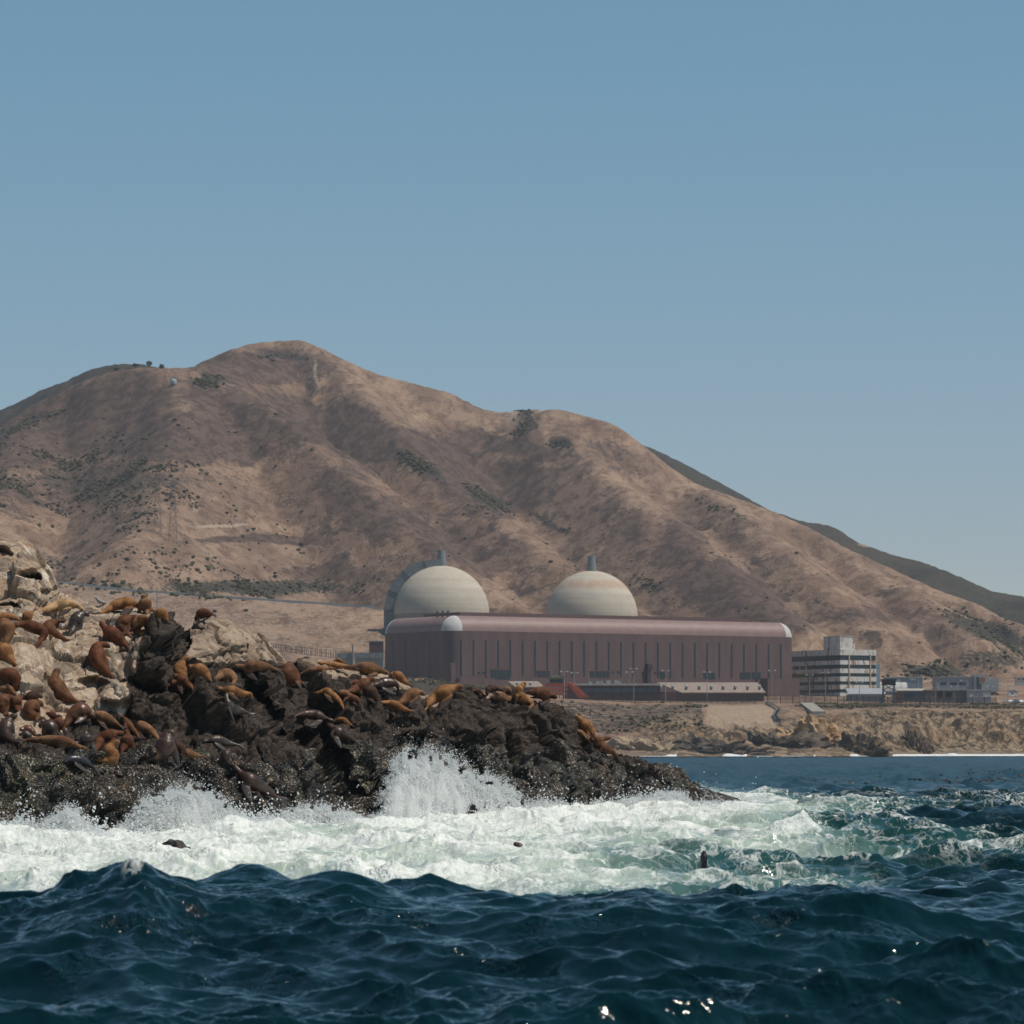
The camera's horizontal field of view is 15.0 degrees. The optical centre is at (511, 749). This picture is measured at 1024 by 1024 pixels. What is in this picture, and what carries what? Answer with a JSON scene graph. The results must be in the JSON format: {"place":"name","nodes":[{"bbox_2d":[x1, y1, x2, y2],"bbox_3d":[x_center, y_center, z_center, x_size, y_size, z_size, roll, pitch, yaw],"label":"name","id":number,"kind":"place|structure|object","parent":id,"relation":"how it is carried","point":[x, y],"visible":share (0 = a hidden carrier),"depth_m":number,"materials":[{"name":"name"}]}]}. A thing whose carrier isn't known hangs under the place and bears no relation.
{"place":"outdoors","nodes":[
{"label":"outdoors","id":0,"kind":"place"},
{"bbox_2d":[0,756,1023,1023],"bbox_3d":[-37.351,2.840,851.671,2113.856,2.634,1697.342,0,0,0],"label":"sea","id":1,"kind":"structure","parent":0,"point":[824,898],"depth_m":50.01,"materials":[{"name":"liquid"}]},
{"bbox_2d":[0,794,101,832],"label":"sea spray","id":2,"kind":"object","parent":1,"relation":"on","point":[62,817],"visible":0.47,"depth_m":135.35,"materials":[{"name":"white liquid"}]},
{"bbox_2d":[162,839,190,848],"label":"surf rock","id":3,"kind":"object","parent":1,"relation":"in","point":[180,844],"visible":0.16,"depth_m":109.85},
{"bbox_2d":[112,767,373,831],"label":"sea spray","id":4,"kind":"object","parent":1,"relation":"on","point":[199,800],"visible":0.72,"depth_m":142.49,"materials":[{"name":"white liquid"}]},
{"bbox_2d":[0,539,744,829],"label":"sea rock","id":5,"kind":"object","parent":1,"relation":"in","point":[292,756],"visible":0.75,"depth_m":157.77,"materials":[{"name":"stone"}]},
{"bbox_2d":[0,693,13,715],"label":"sea lion","id":6,"kind":"object","parent":5,"relation":"on","point":[5,699],"visible":0.94,"depth_m":146.40},
{"bbox_2d":[0,618,15,642],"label":"sea lion","id":7,"kind":"object","parent":5,"relation":"on","point":[7,629],"visible":0.93,"depth_m":150.83},
{"bbox_2d":[0,642,17,666],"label":"sea lion","id":8,"kind":"object","parent":5,"relation":"on","point":[6,653],"visible":1,"depth_m":149.12},
{"bbox_2d":[0,668,20,694],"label":"sea lion","id":9,"kind":"object","parent":5,"relation":"on","point":[11,677],"visible":0.98,"depth_m":148.05},
{"bbox_2d":[0,612,21,621],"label":"sea lion","id":10,"kind":"object","parent":5,"relation":"on","point":[11,616],"visible":0.76,"depth_m":152.42},
{"bbox_2d":[0,713,22,744],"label":"sea lion","id":11,"kind":"object","parent":5,"relation":"on","point":[7,730],"visible":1,"depth_m":140.67},
{"bbox_2d":[9,694,22,711],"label":"sea lion","id":12,"kind":"object","parent":5,"relation":"on","point":[16,704],"visible":1,"depth_m":146.77},
{"bbox_2d":[19,725,38,736],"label":"sea lion","id":13,"kind":"object","parent":5,"relation":"on","point":[31,729],"visible":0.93,"depth_m":144.91},
{"bbox_2d":[21,607,37,620],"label":"sea lion","id":14,"kind":"object","parent":5,"relation":"on","point":[27,615],"visible":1,"depth_m":153.22},
{"bbox_2d":[14,620,48,648],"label":"sea lion","id":15,"kind":"object","parent":5,"relation":"on","point":[35,627],"visible":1,"depth_m":151.94},
{"bbox_2d":[20,690,42,700],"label":"sea lion","id":16,"kind":"object","parent":5,"relation":"on","point":[29,695],"visible":0.87,"depth_m":147.65},
{"bbox_2d":[22,699,45,721],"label":"sea lion","id":17,"kind":"object","parent":5,"relation":"on","point":[31,709],"visible":1,"depth_m":146.05},
{"bbox_2d":[38,719,59,735],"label":"sea lion","id":18,"kind":"object","parent":5,"relation":"on","point":[48,726],"visible":0.73,"depth_m":144.84},
{"bbox_2d":[17,735,87,749],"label":"sea lion","id":19,"kind":"object","parent":5,"relation":"on","point":[60,742],"visible":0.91,"depth_m":141.83},
{"bbox_2d":[43,618,74,641],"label":"sea lion","id":20,"kind":"object","parent":5,"relation":"on","point":[49,625],"visible":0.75,"depth_m":154.51},
{"bbox_2d":[54,714,65,735],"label":"sea lion","id":21,"kind":"object","parent":5,"relation":"on","point":[59,720],"visible":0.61,"depth_m":146.76},
{"bbox_2d":[37,599,84,616],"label":"sea lion","id":22,"kind":"object","parent":5,"relation":"on","point":[64,606],"visible":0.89,"depth_m":156.92},
{"bbox_2d":[48,668,85,702],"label":"sea lion","id":23,"kind":"object","parent":5,"relation":"on","point":[58,687],"visible":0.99,"depth_m":149.28},
{"bbox_2d":[66,610,89,636],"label":"sea lion","id":24,"kind":"object","parent":5,"relation":"on","point":[76,621],"visible":1,"depth_m":155.10},
{"bbox_2d":[64,702,95,727],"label":"sea lion","id":25,"kind":"object","parent":5,"relation":"on","point":[79,712],"visible":0.99,"depth_m":148.37},
{"bbox_2d":[63,754,102,775],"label":"sea lion","id":26,"kind":"object","parent":5,"relation":"on","point":[78,761],"visible":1,"depth_m":140.74},
{"bbox_2d":[79,731,96,752],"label":"sea lion","id":27,"kind":"object","parent":5,"relation":"on","point":[86,738],"visible":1,"depth_m":141.66},
{"bbox_2d":[82,641,119,680],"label":"sea lion","id":28,"kind":"object","parent":5,"relation":"on","point":[96,658],"visible":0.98,"depth_m":152.24},
{"bbox_2d":[92,739,119,768],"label":"sea lion","id":29,"kind":"object","parent":5,"relation":"on","point":[112,754],"visible":1,"depth_m":142.07},
{"bbox_2d":[88,711,126,730],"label":"sea lion","id":30,"kind":"object","parent":5,"relation":"on","point":[103,718],"visible":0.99,"depth_m":149.27},
{"bbox_2d":[94,729,123,750],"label":"sea lion","id":31,"kind":"object","parent":5,"relation":"on","point":[104,737],"visible":0.73,"depth_m":147.19},
{"bbox_2d":[92,597,137,614],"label":"sea lion","id":32,"kind":"object","parent":5,"relation":"on","point":[126,605],"visible":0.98,"depth_m":158.06},
{"bbox_2d":[99,621,130,651],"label":"sea lion","id":33,"kind":"object","parent":5,"relation":"on","point":[113,634],"visible":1,"depth_m":153.92},
{"bbox_2d":[115,614,137,640],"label":"sea lion","id":34,"kind":"object","parent":5,"relation":"on","point":[123,623],"visible":1,"depth_m":154.79},
{"bbox_2d":[118,730,135,755],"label":"sea lion","id":35,"kind":"object","parent":5,"relation":"on","point":[126,741],"visible":0.97,"depth_m":145.73},
{"bbox_2d":[119,714,140,737],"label":"sea lion","id":36,"kind":"object","parent":5,"relation":"on","point":[128,723],"visible":0.84,"depth_m":150.24},
{"bbox_2d":[130,614,148,635],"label":"sea lion","id":37,"kind":"object","parent":5,"relation":"on","point":[138,622],"visible":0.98,"depth_m":154.84},
{"bbox_2d":[129,719,158,738],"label":"sea lion","id":38,"kind":"object","parent":5,"relation":"on","point":[142,727],"visible":0.88,"depth_m":150.52},
{"bbox_2d":[137,594,152,614],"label":"sea lion","id":39,"kind":"object","parent":5,"relation":"on","point":[145,605],"visible":0.94,"depth_m":158.20},
{"bbox_2d":[137,729,179,764],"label":"sea lion","id":40,"kind":"object","parent":5,"relation":"on","point":[165,747],"visible":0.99,"depth_m":145.09},
{"bbox_2d":[153,608,170,624],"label":"sea lion","id":41,"kind":"object","parent":5,"relation":"on","point":[161,613],"visible":1,"depth_m":154.10},
{"bbox_2d":[175,741,185,756],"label":"sea lion","id":42,"kind":"object","parent":5,"relation":"on","point":[181,747],"visible":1,"depth_m":145.96},
{"bbox_2d":[173,656,189,674],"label":"sea lion","id":43,"kind":"object","parent":5,"relation":"on","point":[179,667],"visible":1,"depth_m":155.42},
{"bbox_2d":[173,673,193,694],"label":"sea lion","id":44,"kind":"object","parent":5,"relation":"on","point":[183,681],"visible":1,"depth_m":154.18},
{"bbox_2d":[185,748,210,760],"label":"sea lion","id":45,"kind":"object","parent":5,"relation":"on","point":[189,753],"visible":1,"depth_m":146.52},
{"bbox_2d":[187,663,211,682],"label":"sea lion","id":46,"kind":"object","parent":5,"relation":"on","point":[199,669],"visible":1,"depth_m":154.15},
{"bbox_2d":[194,608,215,620],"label":"sea lion","id":47,"kind":"object","parent":5,"relation":"on","point":[202,613],"visible":1,"depth_m":162.90},
{"bbox_2d":[202,735,244,749],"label":"sea lion","id":48,"kind":"object","parent":5,"relation":"on","point":[220,742],"visible":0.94,"depth_m":152.45},
{"bbox_2d":[220,748,231,766],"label":"sea lion","id":49,"kind":"object","parent":5,"relation":"on","point":[225,755],"visible":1,"depth_m":148.82},
{"bbox_2d":[215,668,242,686],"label":"sea lion","id":50,"kind":"object","parent":5,"relation":"on","point":[227,675],"visible":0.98,"depth_m":155.13},
{"bbox_2d":[216,685,253,704],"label":"sea lion","id":51,"kind":"object","parent":5,"relation":"on","point":[232,691],"visible":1,"depth_m":153.75},
{"bbox_2d":[223,692,255,723],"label":"sea lion","id":52,"kind":"object","parent":5,"relation":"on","point":[234,708],"visible":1,"depth_m":153.41},
{"bbox_2d":[233,660,283,680],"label":"sea lion","id":53,"kind":"object","parent":5,"relation":"on","point":[248,668],"visible":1,"depth_m":160.16},
{"bbox_2d":[233,765,287,805],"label":"sea lion","id":54,"kind":"object","parent":5,"relation":"on","point":[252,781],"visible":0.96,"depth_m":148.88},
{"bbox_2d":[280,661,307,689],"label":"sea lion","id":55,"kind":"object","parent":5,"relation":"on","point":[291,673],"visible":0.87,"depth_m":162.91},
{"bbox_2d":[294,709,334,725],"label":"sea lion","id":56,"kind":"object","parent":5,"relation":"on","point":[318,717],"visible":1,"depth_m":162.54},
{"bbox_2d":[299,665,334,675],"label":"sea lion","id":57,"kind":"object","parent":5,"relation":"on","point":[322,669],"visible":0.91,"depth_m":165.17},
{"bbox_2d":[313,687,343,714],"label":"sea lion","id":58,"kind":"object","parent":5,"relation":"on","point":[330,694],"visible":1,"depth_m":164.98},
{"bbox_2d":[317,661,360,669],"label":"sea lion","id":59,"kind":"object","parent":5,"relation":"on","point":[336,665],"visible":0.87,"depth_m":174.69},
{"bbox_2d":[327,723,361,748],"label":"sea lion","id":60,"kind":"object","parent":5,"relation":"on","point":[341,733],"visible":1,"depth_m":161.68},
{"bbox_2d":[348,677,375,693],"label":"sea lion","id":61,"kind":"object","parent":5,"relation":"on","point":[357,686],"visible":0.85,"depth_m":167.97},
{"bbox_2d":[344,662,388,676],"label":"sea lion","id":62,"kind":"object","parent":5,"relation":"on","point":[371,669],"visible":0.79,"depth_m":176.41},
{"bbox_2d":[358,684,378,705],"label":"sea lion","id":63,"kind":"object","parent":5,"relation":"on","point":[369,692],"visible":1,"depth_m":167.79},
{"bbox_2d":[370,677,402,696],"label":"sea lion","id":64,"kind":"object","parent":5,"relation":"on","point":[384,683],"visible":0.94,"depth_m":170.43},
{"bbox_2d":[381,700,417,716],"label":"sea lion","id":65,"kind":"object","parent":5,"relation":"on","point":[392,705],"visible":1,"depth_m":169.61},
{"bbox_2d":[389,671,412,687],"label":"sea lion","id":66,"kind":"object","parent":5,"relation":"on","point":[399,676],"visible":0.91,"depth_m":177.67},
{"bbox_2d":[398,688,424,706],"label":"sea lion","id":67,"kind":"object","parent":5,"relation":"on","point":[410,696],"visible":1,"depth_m":170.24},
{"bbox_2d":[425,684,463,711],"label":"sea lion","id":68,"kind":"object","parent":5,"relation":"on","point":[442,694],"visible":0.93,"depth_m":175.54},
{"bbox_2d":[485,685,506,695],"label":"sea lion","id":69,"kind":"object","parent":5,"relation":"on","point":[492,689],"visible":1,"depth_m":184.03},
{"bbox_2d":[489,691,512,702],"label":"sea lion","id":70,"kind":"object","parent":5,"relation":"on","point":[502,697],"visible":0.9,"depth_m":188.31},
{"bbox_2d":[511,682,533,707],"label":"sea lion","id":71,"kind":"object","parent":5,"relation":"on","point":[519,696],"visible":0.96,"depth_m":188.50},
{"bbox_2d":[523,687,557,704],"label":"sea lion","id":72,"kind":"object","parent":5,"relation":"on","point":[545,695],"visible":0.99,"depth_m":192.06},
{"bbox_2d":[574,714,594,745],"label":"sea lion","id":73,"kind":"object","parent":5,"relation":"on","point":[586,726],"visible":1,"depth_m":195.74},
{"bbox_2d":[594,736,621,763],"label":"sea lion","id":74,"kind":"object","parent":5,"relation":"on","point":[601,745],"visible":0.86,"depth_m":195.76},
{"bbox_2d":[0,757,764,846],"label":"sea spray","id":75,"kind":"object","parent":1,"relation":"on","point":[260,819],"visible":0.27,"depth_m":145.09,"materials":[{"name":"white liquid"}]},
{"bbox_2d":[368,725,566,818],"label":"sea spray","id":76,"kind":"object","parent":1,"relation":"on","point":[415,782],"visible":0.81,"depth_m":164.20,"materials":[{"name":"white liquid"}]},
{"bbox_2d":[584,788,722,806],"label":"sea spray","id":77,"kind":"object","parent":1,"relation":"on","point":[666,795],"visible":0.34,"depth_m":198.16,"materials":[{"name":"white liquid"}]},
{"bbox_2d":[700,851,707,868],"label":"sea lion","id":78,"kind":"object","parent":1,"relation":"in","point":[703,859],"visible":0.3,"depth_m":87.94},
{"bbox_2d":[672,736,775,755],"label":"shore rock","id":79,"kind":"object","parent":1,"relation":"in","point":[700,744],"visible":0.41,"depth_m":1412.87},
{"bbox_2d":[666,753,1023,755],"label":"shore foam","id":80,"kind":"object","parent":1,"relation":"on","point":[949,754],"visible":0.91,"depth_m":1469.98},
{"bbox_2d":[800,768,1023,784],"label":"kelp","id":81,"kind":"object","parent":1,"relation":"on","point":[946,780],"visible":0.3,"depth_m":345.23},
{"bbox_2d":[0,340,1023,757],"bbox_3d":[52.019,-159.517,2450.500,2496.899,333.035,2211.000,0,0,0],"label":"hills","id":82,"kind":"structure","parent":0,"point":[612,496],"depth_m":2420.69,"materials":[{"name":"soil"}]},
{"bbox_2d":[142,471,187,542],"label":"pylon","id":83,"kind":"object","parent":82,"relation":"on","point":[171,480],"visible":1,"depth_m":2129.21,"materials":[{"name":"metal"}]},
{"bbox_2d":[57,581,380,609],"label":"guard rail","id":84,"kind":"object","parent":82,"relation":"on","point":[232,597],"visible":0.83,"depth_m":1889.80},
{"bbox_2d":[271,644,351,657],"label":"security fence","id":85,"kind":"object","parent":82,"relation":"on","point":[310,651],"visible":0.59,"depth_m":1767.81,"materials":[{"name":"metal"}]},
{"bbox_2d":[337,644,383,668],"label":"building","id":86,"kind":"structure","parent":82,"relation":"on","point":[375,658],"depth_m":1599.60,"materials":[{"name":"metal"}]},
{"bbox_2d":[369,641,383,652],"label":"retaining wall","id":87,"kind":"structure","parent":82,"relation":"on","point":[376,646],"depth_m":1760.00,"materials":[{"name":"concrete"}]},
{"bbox_2d":[384,550,488,631],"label":"containment dome","id":88,"kind":"structure","parent":82,"relation":"on","point":[422,588],"depth_m":1812.90,"materials":[{"name":"concrete"}]},
{"bbox_2d":[0,351,1023,733],"bbox_3d":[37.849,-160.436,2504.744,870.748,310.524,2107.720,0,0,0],"label":"scrub","id":89,"kind":"object","parent":82,"relation":"on","point":[420,463],"visible":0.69,"depth_m":2285.70,"materials":[{"name":"green plant"}]},
{"bbox_2d":[508,681,544,691],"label":"sloped roof annex","id":90,"kind":"object","parent":82,"relation":"on","point":[530,685],"visible":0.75,"depth_m":1642.51,"materials":[{"name":"grey metal"}]},
{"bbox_2d":[546,675,586,698],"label":"scaffold","id":91,"kind":"object","parent":82,"relation":"on","point":[555,681],"visible":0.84,"depth_m":1636.09,"materials":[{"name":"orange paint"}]},
{"bbox_2d":[546,556,637,615],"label":"containment dome","id":92,"kind":"structure","parent":82,"relation":"on","point":[591,590],"depth_m":1878.81,"materials":[{"name":"concrete"}]},
{"bbox_2d":[385,610,799,696],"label":"turbine hall","id":93,"kind":"structure","parent":82,"relation":"on","point":[500,650],"depth_m":1732.16,"materials":[{"name":"brown"}]},
{"bbox_2d":[491,669,510,678],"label":"louver window","id":94,"kind":"structure","parent":93,"relation":"in","point":[495,673],"depth_m":1704.25,"materials":[{"name":"grey"}]},
{"bbox_2d":[563,680,659,699],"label":"annex","id":95,"kind":"object","parent":82,"relation":"on","point":[616,687],"visible":0.84,"depth_m":1655.00,"materials":[{"name":"metal"}]},
{"bbox_2d":[657,682,765,701],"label":"sloped roof annex","id":96,"kind":"object","parent":82,"relation":"on","point":[720,688],"visible":0.94,"depth_m":1653.29,"materials":[{"name":"grey metal"}]},
{"bbox_2d":[765,701,781,720],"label":"stairway","id":97,"kind":"object","parent":82,"relation":"on","point":[776,714],"visible":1,"depth_m":1527.62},
{"bbox_2d":[585,692,995,704],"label":"security fence","id":98,"kind":"object","parent":82,"relation":"on","point":[879,700],"visible":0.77,"depth_m":1601.27,"materials":[{"name":"metal"}]},
{"bbox_2d":[800,703,824,714],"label":"concrete ramp","id":99,"kind":"structure","parent":82,"relation":"on","point":[812,708],"depth_m":1533.23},
{"bbox_2d":[792,636,879,695],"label":"office block","id":100,"kind":"structure","parent":82,"relation":"on","point":[843,662],"depth_m":1807.99,"materials":[{"name":"white concrete"}]},
{"bbox_2d":[846,688,885,701],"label":"lean to shed","id":101,"kind":"object","parent":82,"relation":"on","point":[865,693],"visible":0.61,"depth_m":1668.34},
{"bbox_2d":[881,679,896,703],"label":"watchtower","id":102,"kind":"structure","parent":82,"relation":"on","point":[891,682],"depth_m":1637.50,"materials":[{"name":"metal"}]},
{"bbox_2d":[880,682,907,691],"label":"vaulted tent","id":103,"kind":"object","parent":82,"relation":"on","point":[900,685],"visible":0.39,"depth_m":1880.67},
{"bbox_2d":[883,677,922,694],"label":"long shed","id":104,"kind":"structure","parent":82,"relation":"on","point":[912,682],"depth_m":1960.00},
{"bbox_2d":[895,689,924,701],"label":"flat shed","id":105,"kind":"structure","parent":82,"relation":"on","point":[913,693],"depth_m":1735.00,"materials":[{"name":"metal"}]},
{"bbox_2d":[923,690,965,702],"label":"shed","id":106,"kind":"structure","parent":82,"relation":"on","point":[941,694],"depth_m":1720.00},
{"bbox_2d":[932,675,998,691],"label":"metal building","id":107,"kind":"structure","parent":82,"relation":"on","point":[977,682],"depth_m":2030.00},
{"bbox_2d":[965,690,989,702],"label":"pale shed","id":108,"kind":"structure","parent":82,"relation":"on","point":[974,694],"depth_m":1715.00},
{"bbox_2d":[0,0,1023,596],"label":"sky","id":109,"kind":"structure","parent":0,"point":[776,247],"materials":[{"name":"blue"}]},
{"bbox_3d":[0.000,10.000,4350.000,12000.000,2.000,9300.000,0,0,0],"label":"ground","id":110,"kind":"structure","parent":0,"visible":0},
{"bbox_2d":[607,736,673,751],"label":"shore rock","id":111,"kind":"object","parent":110,"relation":"on","point":[623,743],"visible":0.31,"depth_m":1408.94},
{"bbox_2d":[739,730,832,748],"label":"shore rock","id":112,"kind":"object","parent":110,"relation":"on","point":[803,739],"visible":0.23,"depth_m":1435.23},
{"bbox_2d":[775,714,854,745],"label":"shore rock","id":113,"kind":"object","parent":110,"relation":"on","point":[811,723],"visible":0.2,"depth_m":1451.84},
{"bbox_2d":[833,731,891,756],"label":"shore rock","id":114,"kind":"object","parent":110,"relation":"on","point":[863,744],"visible":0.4,"depth_m":1438.59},
{"bbox_2d":[903,729,935,753],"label":"shore rock","id":115,"kind":"object","parent":110,"relation":"on","point":[916,742],"visible":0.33,"depth_m":1473.43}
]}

